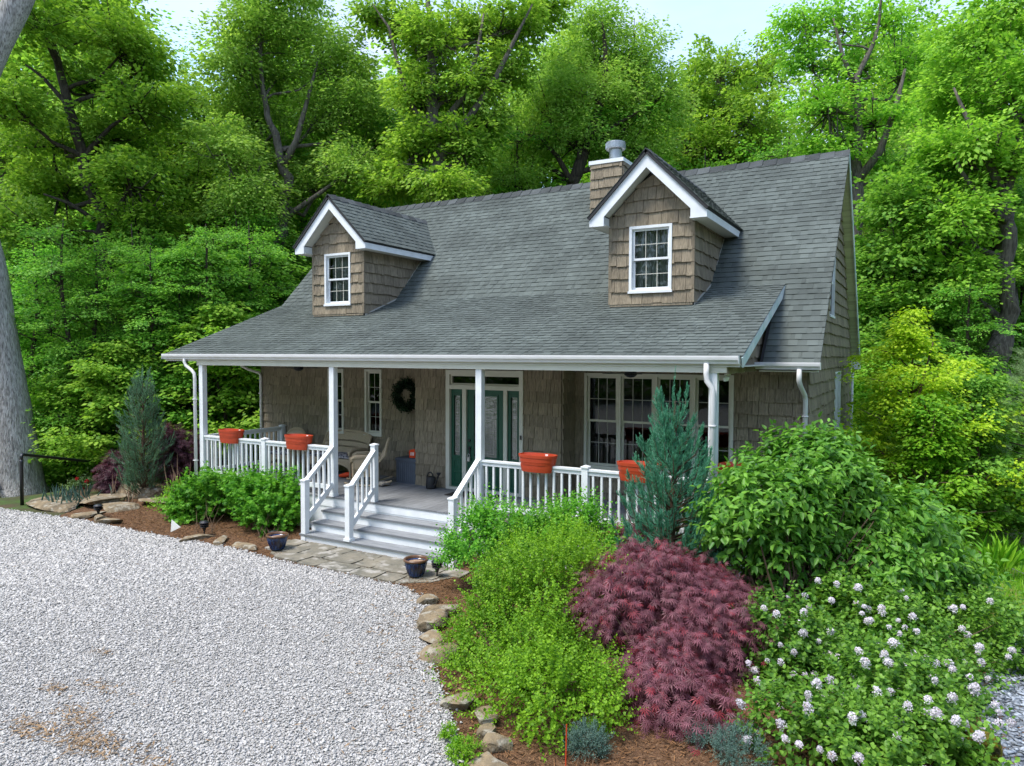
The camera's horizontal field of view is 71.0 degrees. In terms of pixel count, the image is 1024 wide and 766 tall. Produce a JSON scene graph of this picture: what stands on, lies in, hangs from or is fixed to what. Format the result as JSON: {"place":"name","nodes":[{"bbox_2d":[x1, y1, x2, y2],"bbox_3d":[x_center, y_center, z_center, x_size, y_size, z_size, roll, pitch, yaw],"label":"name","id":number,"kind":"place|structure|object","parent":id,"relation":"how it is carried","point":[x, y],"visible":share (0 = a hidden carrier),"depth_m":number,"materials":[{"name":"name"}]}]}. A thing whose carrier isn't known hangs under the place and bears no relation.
{"place":"outdoors","nodes":[
{"label":"outdoors","id":0,"kind":"place"},
{"bbox_2d":[0,431,1023,763],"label":"forest floor","id":1,"kind":"structure","parent":0,"point":[12,503],"depth_m":16.59,"materials":[{"name":"brown soil"}]},
{"bbox_2d":[0,0,48,497],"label":"pale trunk tree","id":2,"kind":"object","parent":1,"relation":"on","point":[16,441],"visible":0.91,"depth_m":19.07,"materials":[{"name":"grey plant"}]},
{"bbox_2d":[0,71,85,276],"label":"woodland tree","id":3,"kind":"object","parent":1,"relation":"on","point":[3,173],"visible":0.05,"depth_m":33.52,"materials":[{"name":"green plant"}]},
{"bbox_2d":[6,238,86,436],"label":"slender tree","id":4,"kind":"object","parent":1,"relation":"on","point":[31,358],"visible":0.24,"depth_m":21.72,"materials":[{"name":"green plant"}]},
{"bbox_2d":[2,221,101,491],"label":"slender tree","id":5,"kind":"object","parent":1,"relation":"on","point":[10,254],"visible":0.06,"depth_m":24.25,"materials":[{"name":"green plant"}]},
{"bbox_2d":[26,496,80,512],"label":"stone slab","id":6,"kind":"structure","parent":1,"relation":"on","point":[44,504],"depth_m":15.86,"materials":[{"name":"stone"}]},
{"bbox_2d":[27,376,97,490],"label":"understorey maple","id":7,"kind":"object","parent":1,"relation":"on","point":[37,400],"visible":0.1,"depth_m":20.54,"materials":[{"name":"green plant"}]},
{"bbox_2d":[19,453,109,504],"bbox_3d":[-11.166,2.786,18.584,0.082,2.571,4.657,0,2,-1],"label":"handrail","id":8,"kind":"object","parent":1,"relation":"on","point":[21,476],"visible":0.57,"depth_m":16.29,"materials":[{"name":"black metal"}]},
{"bbox_2d":[8,218,128,487],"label":"slender tree","id":9,"kind":"object","parent":1,"relation":"on","point":[42,235],"visible":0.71,"depth_m":20.11,"materials":[{"name":"green plant"}]},
{"bbox_2d":[10,244,137,489],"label":"understorey hornbeam","id":10,"kind":"object","parent":1,"relation":"on","point":[25,347],"visible":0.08,"depth_m":23.32,"materials":[{"name":"green plant"}]},
{"bbox_2d":[41,481,112,507],"bbox_3d":[-10.071,2.523,16.442,1.357,0.461,1.368,0,2,-2],"label":"iris clump","id":11,"kind":"object","parent":1,"relation":"on","point":[68,496],"visible":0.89,"depth_m":16.31,"materials":[{"name":"green plant"}]},
{"bbox_2d":[21,233,139,479],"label":"slender tree","id":12,"kind":"object","parent":1,"relation":"on","point":[108,249],"visible":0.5,"depth_m":20.53,"materials":[{"name":"green plant"}]},
{"bbox_2d":[0,0,172,277],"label":"woodland tree","id":13,"kind":"object","parent":1,"relation":"on","point":[41,67],"visible":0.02,"depth_m":39.25,"materials":[{"name":"green plant"}]},
{"bbox_2d":[27,364,146,485],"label":"understorey maple","id":14,"kind":"object","parent":1,"relation":"on","point":[53,470],"visible":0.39,"depth_m":19.82,"materials":[{"name":"green plant"}]},
{"bbox_2d":[31,320,147,484],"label":"understorey beech","id":15,"kind":"object","parent":1,"relation":"on","point":[83,327],"visible":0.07,"depth_m":21.46,"materials":[{"name":"green plant"}]},
{"bbox_2d":[0,0,213,424],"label":"dark trunk maple","id":16,"kind":"object","parent":1,"relation":"on","point":[127,39],"visible":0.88,"depth_m":24.78,"materials":[{"name":"green plant"}]},
{"bbox_2d":[28,336,193,468],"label":"understorey maple","id":17,"kind":"object","parent":1,"relation":"on","point":[118,352],"visible":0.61,"depth_m":19.47,"materials":[{"name":"green plant"}]},
{"bbox_2d":[3,21,221,259],"bbox_3d":[-21.950,-7.239,41.209,13.612,27.067,12.746,0,2,-7],"label":"woodland tree","id":18,"kind":"object","parent":1,"relation":"on","point":[123,72],"visible":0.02,"depth_m":39.20,"materials":[{"name":"green plant"}]},
{"bbox_2d":[90,448,141,501],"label":"purple maple","id":19,"kind":"object","parent":1,"relation":"on","point":[107,475],"visible":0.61,"depth_m":17.75,"materials":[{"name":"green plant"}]},
{"bbox_2d":[71,224,195,363],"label":"slender tree","id":20,"kind":"object","parent":1,"relation":"on","point":[140,244],"visible":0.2,"depth_m":23.34,"materials":[{"name":"green plant"}]},
{"bbox_2d":[94,243,200,475],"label":"slender tree","id":21,"kind":"object","parent":1,"relation":"on","point":[152,321],"visible":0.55,"depth_m":20.65,"materials":[{"name":"green plant"}]},
{"bbox_2d":[59,251,239,461],"bbox_3d":[-10.119,-0.420,21.592,6.376,7.119,5.143,1,2,22],"label":"understorey hornbeam","id":22,"kind":"object","parent":1,"relation":"on","point":[185,263],"visible":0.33,"depth_m":20.73,"materials":[{"name":"green plant"}]},
{"bbox_2d":[62,258,254,471],"bbox_3d":[-10.953,-0.205,22.390,5.792,7.166,5.556,-2,3,-39],"label":"understorey beech","id":23,"kind":"object","parent":1,"relation":"on","point":[129,270],"visible":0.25,"depth_m":21.10,"materials":[{"name":"green plant"}]},
{"bbox_2d":[80,298,260,470],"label":"understorey maple","id":24,"kind":"object","parent":1,"relation":"on","point":[229,316],"visible":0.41,"depth_m":20.33,"materials":[{"name":"green plant"}]},
{"bbox_2d":[82,44,275,471],"bbox_3d":[-15.458,-4.418,32.665,10.009,20.611,10.433,2,3,37],"label":"woodland tree","id":25,"kind":"object","parent":1,"relation":"on","point":[198,88],"visible":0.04,"depth_m":31.62,"materials":[{"name":"green plant"}]},
{"bbox_2d":[115,247,271,465],"bbox_3d":[-9.818,-0.441,22.609,5.919,7.634,6.170,-1,3,-27],"label":"understorey beech","id":26,"kind":"object","parent":1,"relation":"on","point":[223,287],"visible":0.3,"depth_m":21.77,"materials":[{"name":"green plant"}]},
{"bbox_2d":[142,223,259,466],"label":"slender tree","id":27,"kind":"object","parent":1,"relation":"on","point":[209,274],"visible":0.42,"depth_m":20.95,"materials":[{"name":"green plant"}]},
{"bbox_2d":[144,308,267,466],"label":"understorey maple","id":28,"kind":"object","parent":1,"relation":"on","point":[252,387],"visible":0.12,"depth_m":20.89,"materials":[{"name":"green plant"}]},
{"bbox_2d":[161,248,282,468],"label":"understorey hornbeam","id":29,"kind":"object","parent":1,"relation":"on","point":[239,256],"visible":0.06,"depth_m":23.52,"materials":[{"name":"green plant"}]},
{"bbox_2d":[0,507,463,765],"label":"gravel drive","id":30,"kind":"structure","parent":1,"relation":"on","point":[231,730],"depth_m":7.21,"materials":[{"name":"grey gravel"}]},
{"bbox_2d":[1,522,472,765],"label":"leaf litter","id":31,"kind":"object","parent":30,"relation":"on","point":[72,733],"visible":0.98,"depth_m":6.55,"materials":[{"name":"brown plant"}]},
{"bbox_2d":[193,205,299,468],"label":"slender tree","id":32,"kind":"object","parent":1,"relation":"on","point":[245,226],"visible":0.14,"depth_m":24.82,"materials":[{"name":"green plant"}]},
{"bbox_2d":[186,244,310,460],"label":"understorey beech","id":33,"kind":"object","parent":1,"relation":"on","point":[275,268],"visible":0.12,"depth_m":24.54,"materials":[{"name":"green plant"}]},
{"bbox_2d":[194,221,304,468],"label":"slender tree","id":34,"kind":"object","parent":1,"relation":"on","point":[265,253],"visible":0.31,"depth_m":22.78,"materials":[{"name":"green plant"}]},
{"bbox_2d":[117,81,384,249],"bbox_3d":[-11.277,-4.122,33.569,13.994,18.945,8.474,0,2,-11],"label":"tree","id":35,"kind":"object","parent":1,"relation":"on","point":[192,212],"visible":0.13,"depth_m":31.09,"materials":[{"name":"green plant"}]},
{"bbox_2d":[213,130,325,310],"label":"woodland tree","id":36,"kind":"object","parent":1,"relation":"on","point":[299,224],"visible":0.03,"depth_m":30.92,"materials":[{"name":"green plant"}]},
{"bbox_2d":[172,0,395,306],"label":"airy elm","id":37,"kind":"object","parent":1,"relation":"on","point":[240,59],"visible":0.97,"depth_m":26.85,"materials":[{"name":"green plant"}]},
{"bbox_2d":[258,232,312,311],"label":"understorey hornbeam","id":38,"kind":"object","parent":1,"relation":"on","point":[289,245],"visible":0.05,"depth_m":26.38,"materials":[{"name":"green plant"}]},
{"bbox_2d":[286,100,415,269],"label":"slender tree","id":39,"kind":"object","parent":1,"relation":"on","point":[374,145],"visible":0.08,"depth_m":28.43,"materials":[{"name":"green plant"}]},
{"bbox_2d":[265,63,448,265],"bbox_3d":[-6.320,-4.341,32.901,10.068,20.020,9.427,-1,2,-17],"label":"woodland tree","id":40,"kind":"object","parent":1,"relation":"on","point":[365,141],"visible":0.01,"depth_m":31.55,"materials":[{"name":"green plant"}]},
{"bbox_2d":[265,539,470,583],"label":"flagstone path","id":41,"kind":"structure","parent":1,"relation":"on","point":[357,563],"depth_m":11.75,"materials":[{"name":"beige stone"}]},
{"bbox_2d":[403,555,428,576],"bbox_3d":[-1.483,2.837,11.079,0.392,0.262,0.392,1,3,30],"label":"flower pot","id":42,"kind":"object","parent":41,"relation":"on","point":[415,565],"visible":0.99,"depth_m":10.97,"materials":[{"name":"ceramic"}]},
{"bbox_2d":[309,12,482,202],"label":"woodland tree","id":43,"kind":"object","parent":1,"relation":"on","point":[386,59],"visible":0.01,"depth_m":42.03,"materials":[{"name":"green plant"}]},
{"bbox_2d":[335,0,590,207],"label":"tall oak","id":44,"kind":"object","parent":1,"relation":"on","point":[432,43],"visible":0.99,"depth_m":25.91,"materials":[{"name":"green plant"}]},
{"bbox_2d":[449,121,568,193],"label":"slender tree","id":45,"kind":"object","parent":1,"relation":"on","point":[528,139],"visible":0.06,"depth_m":29.62,"materials":[{"name":"green plant"}]},
{"bbox_2d":[161,140,860,581],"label":"cottage","id":46,"kind":"structure","parent":1,"relation":"on","point":[573,328],"depth_m":14.17,"materials":[{"name":"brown wood"}]},
{"bbox_2d":[304,429,371,477],"bbox_3d":[-3.981,1.602,16.520,1.420,0.998,0.845,1,3,30],"label":"bench","id":47,"kind":"object","parent":46,"relation":"on","point":[356,435],"visible":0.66,"depth_m":16.60,"materials":[{"name":"brown wicker"}]},
{"bbox_2d":[344,437,391,486],"bbox_3d":[-3.043,1.657,15.230,0.991,0.997,0.708,0,2,-8],"label":"wicker rocker","id":48,"kind":"object","parent":46,"relation":"on","point":[357,458],"visible":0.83,"depth_m":14.97,"materials":[{"name":"beige wicker"}]},
{"bbox_2d":[364,369,381,436],"bbox_3d":[-3.159,0.450,16.496,0.530,1.532,0.162,1,3,30],"label":"window","id":49,"kind":"structure","parent":46,"relation":"in","point":[367,403],"depth_m":16.53,"materials":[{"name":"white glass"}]},
{"bbox_2d":[390,377,415,413],"bbox_3d":[-2.341,0.274,15.897,0.881,0.887,0.360,1,3,30],"label":"wreath","id":50,"kind":"object","parent":46,"relation":"attached to","point":[398,400],"visible":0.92,"depth_m":15.86,"materials":[{"name":"green plant"}]},
{"bbox_2d":[395,455,415,483],"bbox_3d":[-2.158,1.872,15.569,0.550,0.545,0.510,1,3,30],"label":"storage box","id":51,"kind":"object","parent":46,"relation":"on","point":[405,468],"visible":0.62,"depth_m":15.36,"materials":[{"name":"blue plastic"}]},
{"bbox_2d":[467,389,502,490],"bbox_3d":[-0.540,1.142,14.374,0.874,2.010,0.135,1,3,30],"label":"front door","id":52,"kind":"structure","parent":46,"relation":"in","point":[493,398],"depth_m":14.34,"materials":[{"name":"teal glass"}]},
{"bbox_2d":[518,452,557,472],"bbox_3d":[0.423,1.305,11.728,0.681,0.283,0.344,1,3,30],"label":"rail planter","id":53,"kind":"object","parent":46,"relation":"attached to","point":[533,462],"visible":0.99,"depth_m":11.59,"materials":[{"name":"orange plastic"}]},
{"bbox_2d":[617,460,657,482],"bbox_3d":[1.917,1.343,10.877,0.681,0.283,0.344,1,3,30],"label":"rail planter","id":54,"kind":"object","parent":46,"relation":"attached to","point":[632,466],"visible":0.51,"depth_m":10.79,"materials":[{"name":"orange plastic"}]},
{"bbox_2d":[584,373,733,478],"bbox_3d":[2.643,0.757,13.196,2.850,1.847,0.162,1,3,30],"label":"window","id":55,"kind":"structure","parent":46,"relation":"in","point":[656,378],"depth_m":13.45,"materials":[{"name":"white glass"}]},
{"bbox_2d":[60,498,1023,765],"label":"mulch bed","id":56,"kind":"object","parent":1,"relation":"on","point":[527,757],"visible":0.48,"depth_m":6.77,"materials":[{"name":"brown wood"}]},
{"bbox_2d":[109,366,175,495],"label":"old juniper","id":57,"kind":"object","parent":56,"relation":"on","point":[132,464],"visible":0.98,"depth_m":17.12,"materials":[{"name":"green plant"}]},
{"bbox_2d":[148,422,213,500],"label":"purple maple","id":58,"kind":"object","parent":56,"relation":"on","point":[182,444],"visible":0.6,"depth_m":17.54,"materials":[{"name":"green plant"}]},
{"bbox_2d":[158,460,243,534],"bbox_3d":[-6.371,2.397,14.938,2.268,1.623,1.984,1,3,30],"label":"hydrangea bush","id":59,"kind":"object","parent":56,"relation":"on","point":[200,492],"visible":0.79,"depth_m":14.66,"materials":[{"name":"green plant"}]},
{"bbox_2d":[216,460,301,541],"bbox_3d":[-4.901,2.281,14.248,2.158,1.455,1.697,1,3,30],"label":"hydrangea bush","id":60,"kind":"object","parent":56,"relation":"on","point":[268,494],"visible":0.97,"depth_m":13.97,"materials":[{"name":"green plant"}]},
{"bbox_2d":[416,608,447,632],"bbox_3d":[-0.990,3.032,9.097,0.340,0.217,0.593,1,2,17],"label":"edging stone","id":61,"kind":"object","parent":56,"relation":"on","point":[426,619],"visible":0.76,"depth_m":8.93,"materials":[{"name":"stone"}]},
{"bbox_2d":[417,642,458,663],"bbox_3d":[-0.872,3.097,8.151,0.530,0.214,0.360,0,2,3],"label":"edging stone","id":62,"kind":"object","parent":56,"relation":"on","point":[431,650],"visible":0.7,"depth_m":8.08,"materials":[{"name":"stone"}]},
{"bbox_2d":[444,732,486,765],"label":"weed","id":63,"kind":"object","parent":56,"relation":"on","point":[466,749],"visible":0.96,"depth_m":6.06,"materials":[{"name":"green plant"}]},
{"bbox_2d":[426,482,539,596],"bbox_3d":[-0.365,2.237,10.515,1.675,1.578,1.547,1,3,30],"label":"shrub","id":64,"kind":"object","parent":56,"relation":"on","point":[454,547],"visible":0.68,"depth_m":10.40,"materials":[{"name":"green plant"}]},
{"bbox_2d":[480,731,512,752],"bbox_3d":[-0.135,3.163,6.269,0.279,0.148,0.207,1,3,27],"label":"edging stone","id":65,"kind":"object","parent":56,"relation":"on","point":[495,742],"visible":0.91,"depth_m":6.23,"materials":[{"name":"stone"}]},
{"bbox_2d":[474,490,583,596],"bbox_3d":[0.330,2.320,10.329,1.661,1.434,1.692,1,3,30],"label":"shrub","id":66,"kind":"object","parent":56,"relation":"on","point":[543,514],"visible":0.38,"depth_m":10.10,"materials":[{"name":"green plant"}]},
{"bbox_2d":[424,510,647,762],"bbox_3d":[0.226,2.737,7.965,2.538,2.232,4.009,1,2,9],"label":"bright shrub","id":67,"kind":"object","parent":56,"relation":"on","point":[513,669],"visible":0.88,"depth_m":7.56,"materials":[{"name":"green plant"}]},
{"bbox_2d":[531,483,643,565],"bbox_3d":[1.109,2.266,9.998,1.557,1.571,1.521,-1,3,-29],"label":"shrub","id":68,"kind":"object","parent":56,"relation":"on","point":[587,508],"visible":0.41,"depth_m":10.07,"materials":[{"name":"green plant"}]},
{"bbox_2d":[560,713,616,765],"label":"juniper","id":69,"kind":"object","parent":56,"relation":"on","point":[588,736],"visible":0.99,"depth_m":6.14,"materials":[{"name":"green plant"}]},
{"bbox_2d":[608,367,734,592],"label":"tall juniper","id":70,"kind":"object","parent":56,"relation":"on","point":[668,515],"visible":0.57,"depth_m":9.45,"materials":[{"name":"green plant"}]},
{"bbox_2d":[559,534,785,755],"bbox_3d":[1.636,2.819,7.972,2.683,1.994,3.341,1,3,30],"label":"red lace maple","id":71,"kind":"object","parent":56,"relation":"on","point":[677,656],"visible":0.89,"depth_m":7.59,"materials":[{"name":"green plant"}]},
{"bbox_2d":[679,718,753,754],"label":"juniper","id":72,"kind":"object","parent":56,"relation":"on","point":[705,740],"visible":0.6,"depth_m":6.30,"materials":[{"name":"green plant"}]},
{"bbox_2d":[705,714,774,765],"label":"juniper","id":73,"kind":"object","parent":56,"relation":"on","point":[717,743],"visible":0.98,"depth_m":6.03,"materials":[{"name":"green plant"}]},
{"bbox_2d":[675,411,1016,648],"bbox_3d":[4.528,1.979,9.525,5.067,3.123,2.995,-1,2,-19],"label":"leaved shrub","id":74,"kind":"object","parent":56,"relation":"on","point":[796,501],"visible":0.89,"depth_m":8.86,"materials":[{"name":"green plant"}]},
{"bbox_2d":[723,562,1023,765],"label":"lilac bush","id":75,"kind":"object","parent":56,"relation":"on","point":[892,701],"visible":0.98,"depth_m":6.60,"materials":[{"name":"green plant"}]},
{"bbox_2d":[979,638,1023,765],"bbox_3d":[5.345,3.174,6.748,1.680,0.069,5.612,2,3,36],"label":"slate chips","id":76,"kind":"object","parent":56,"relation":"on","point":[1017,699],"visible":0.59,"depth_m":6.95,"materials":[{"name":"grey gravel"}]},
{"bbox_2d":[469,0,700,196],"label":"twin trunk tree","id":77,"kind":"object","parent":1,"relation":"on","point":[556,97],"visible":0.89,"depth_m":29.95,"materials":[{"name":"green plant"}]},
{"bbox_2d":[544,100,678,186],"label":"slender tree","id":78,"kind":"object","parent":1,"relation":"on","point":[615,111],"visible":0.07,"depth_m":30.08,"materials":[{"name":"green plant"}]},
{"bbox_2d":[644,29,806,170],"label":"yellowish oak","id":79,"kind":"object","parent":1,"relation":"on","point":[714,134],"visible":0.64,"depth_m":35.47,"materials":[{"name":"green plant"}]},
{"bbox_2d":[733,131,869,180],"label":"slender tree","id":80,"kind":"object","parent":1,"relation":"on","point":[771,154],"visible":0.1,"depth_m":30.66,"materials":[{"name":"green plant"}]},
{"bbox_2d":[748,0,940,357],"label":"thin crowned tree","id":81,"kind":"object","parent":1,"relation":"on","point":[864,125],"visible":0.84,"depth_m":27.36,"materials":[{"name":"green plant"}]},
{"bbox_2d":[768,13,933,237],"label":"woodland tree","id":82,"kind":"object","parent":1,"relation":"on","point":[813,122],"visible":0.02,"depth_m":41.93,"materials":[{"name":"green plant"}]},
{"bbox_2d":[849,230,919,449],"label":"understorey hornbeam","id":83,"kind":"object","parent":1,"relation":"on","point":[858,244],"visible":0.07,"depth_m":23.46,"materials":[{"name":"green plant"}]},
{"bbox_2d":[849,348,935,489],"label":"understorey maple","id":84,"kind":"object","parent":1,"relation":"on","point":[859,388],"visible":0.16,"depth_m":19.58,"materials":[{"name":"green plant"}]},
{"bbox_2d":[854,241,965,430],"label":"slender tree","id":85,"kind":"object","parent":1,"relation":"on","point":[888,290],"visible":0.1,"depth_m":21.27,"materials":[{"name":"green plant"}]},
{"bbox_2d":[811,0,1020,235],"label":"woodland tree","id":86,"kind":"object","parent":1,"relation":"on","point":[935,17],"visible":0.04,"depth_m":41.47,"materials":[{"name":"green plant"}]},
{"bbox_2d":[852,159,999,369],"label":"tree","id":87,"kind":"object","parent":1,"relation":"on","point":[894,194],"visible":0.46,"depth_m":21.34,"materials":[{"name":"green plant"}]},
{"bbox_2d":[830,305,1023,512],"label":"yellow dogwood","id":88,"kind":"object","parent":1,"relation":"on","point":[904,337],"visible":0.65,"depth_m":15.19,"materials":[{"name":"green plant"}]},
{"bbox_2d":[837,513,1023,655],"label":"grass bank","id":89,"kind":"structure","parent":1,"relation":"on","point":[1003,583],"depth_m":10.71,"materials":[{"name":"green plant"}]},
{"bbox_2d":[964,531,1023,571],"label":"bank weed","id":90,"kind":"object","parent":89,"relation":"on","point":[998,551],"visible":0.89,"depth_m":11.57,"materials":[{"name":"green plant"}]},
{"bbox_2d":[857,391,1009,536],"bbox_3d":[8.014,1.780,14.261,3.008,3.264,2.999,2,3,45],"label":"green dogwood","id":91,"kind":"object","parent":1,"relation":"on","point":[929,461],"visible":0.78,"depth_m":13.95,"materials":[{"name":"green plant"}]},
{"bbox_2d":[851,119,1023,334],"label":"woodland tree","id":92,"kind":"object","parent":1,"relation":"on","point":[872,229],"visible":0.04,"depth_m":31.18,"materials":[{"name":"green plant"}]},
{"bbox_2d":[852,350,1023,470],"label":"understorey maple","id":93,"kind":"object","parent":1,"relation":"on","point":[986,362],"visible":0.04,"depth_m":18.60,"materials":[{"name":"green plant"}]},
{"bbox_2d":[878,0,1023,533],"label":"maple","id":94,"kind":"object","parent":1,"relation":"on","point":[994,31],"visible":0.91,"depth_m":20.90,"materials":[{"name":"green plant"}]},
{"bbox_2d":[886,367,1023,532],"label":"green dogwood","id":95,"kind":"object","parent":1,"relation":"on","point":[978,388],"visible":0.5,"depth_m":14.65,"materials":[{"name":"green plant"}]},
{"bbox_2d":[899,174,1023,354],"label":"leaning trunk tree","id":96,"kind":"object","parent":1,"relation":"on","point":[1020,194],"visible":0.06,"depth_m":23.91,"materials":[{"name":"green plant"}]},
{"bbox_2d":[913,253,1013,371],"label":"slender tree","id":97,"kind":"object","parent":1,"relation":"on","point":[990,301],"visible":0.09,"depth_m":21.22,"materials":[{"name":"green plant"}]},
{"bbox_2d":[913,280,1023,392],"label":"slender tree","id":98,"kind":"object","parent":1,"relation":"on","point":[980,330],"visible":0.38,"depth_m":19.72,"materials":[{"name":"green plant"}]},
{"bbox_2d":[913,388,1023,525],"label":"understorey maple","id":99,"kind":"object","parent":1,"relation":"on","point":[1008,521],"visible":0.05,"depth_m":15.84,"materials":[{"name":"green plant"}]},
{"bbox_2d":[967,346,1023,512],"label":"white pine","id":100,"kind":"object","parent":1,"relation":"on","point":[1020,382],"visible":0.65,"depth_m":14.63,"materials":[{"name":"green plant"}]},
{"bbox_2d":[969,274,1023,446],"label":"slender tree","id":101,"kind":"object","parent":1,"relation":"on","point":[1021,331],"visible":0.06,"depth_m":23.61,"materials":[{"name":"green plant"}]},
{"bbox_2d":[5,0,1023,187],"label":"sky","id":102,"kind":"structure","parent":0,"point":[722,21],"materials":[{"name":"white"}]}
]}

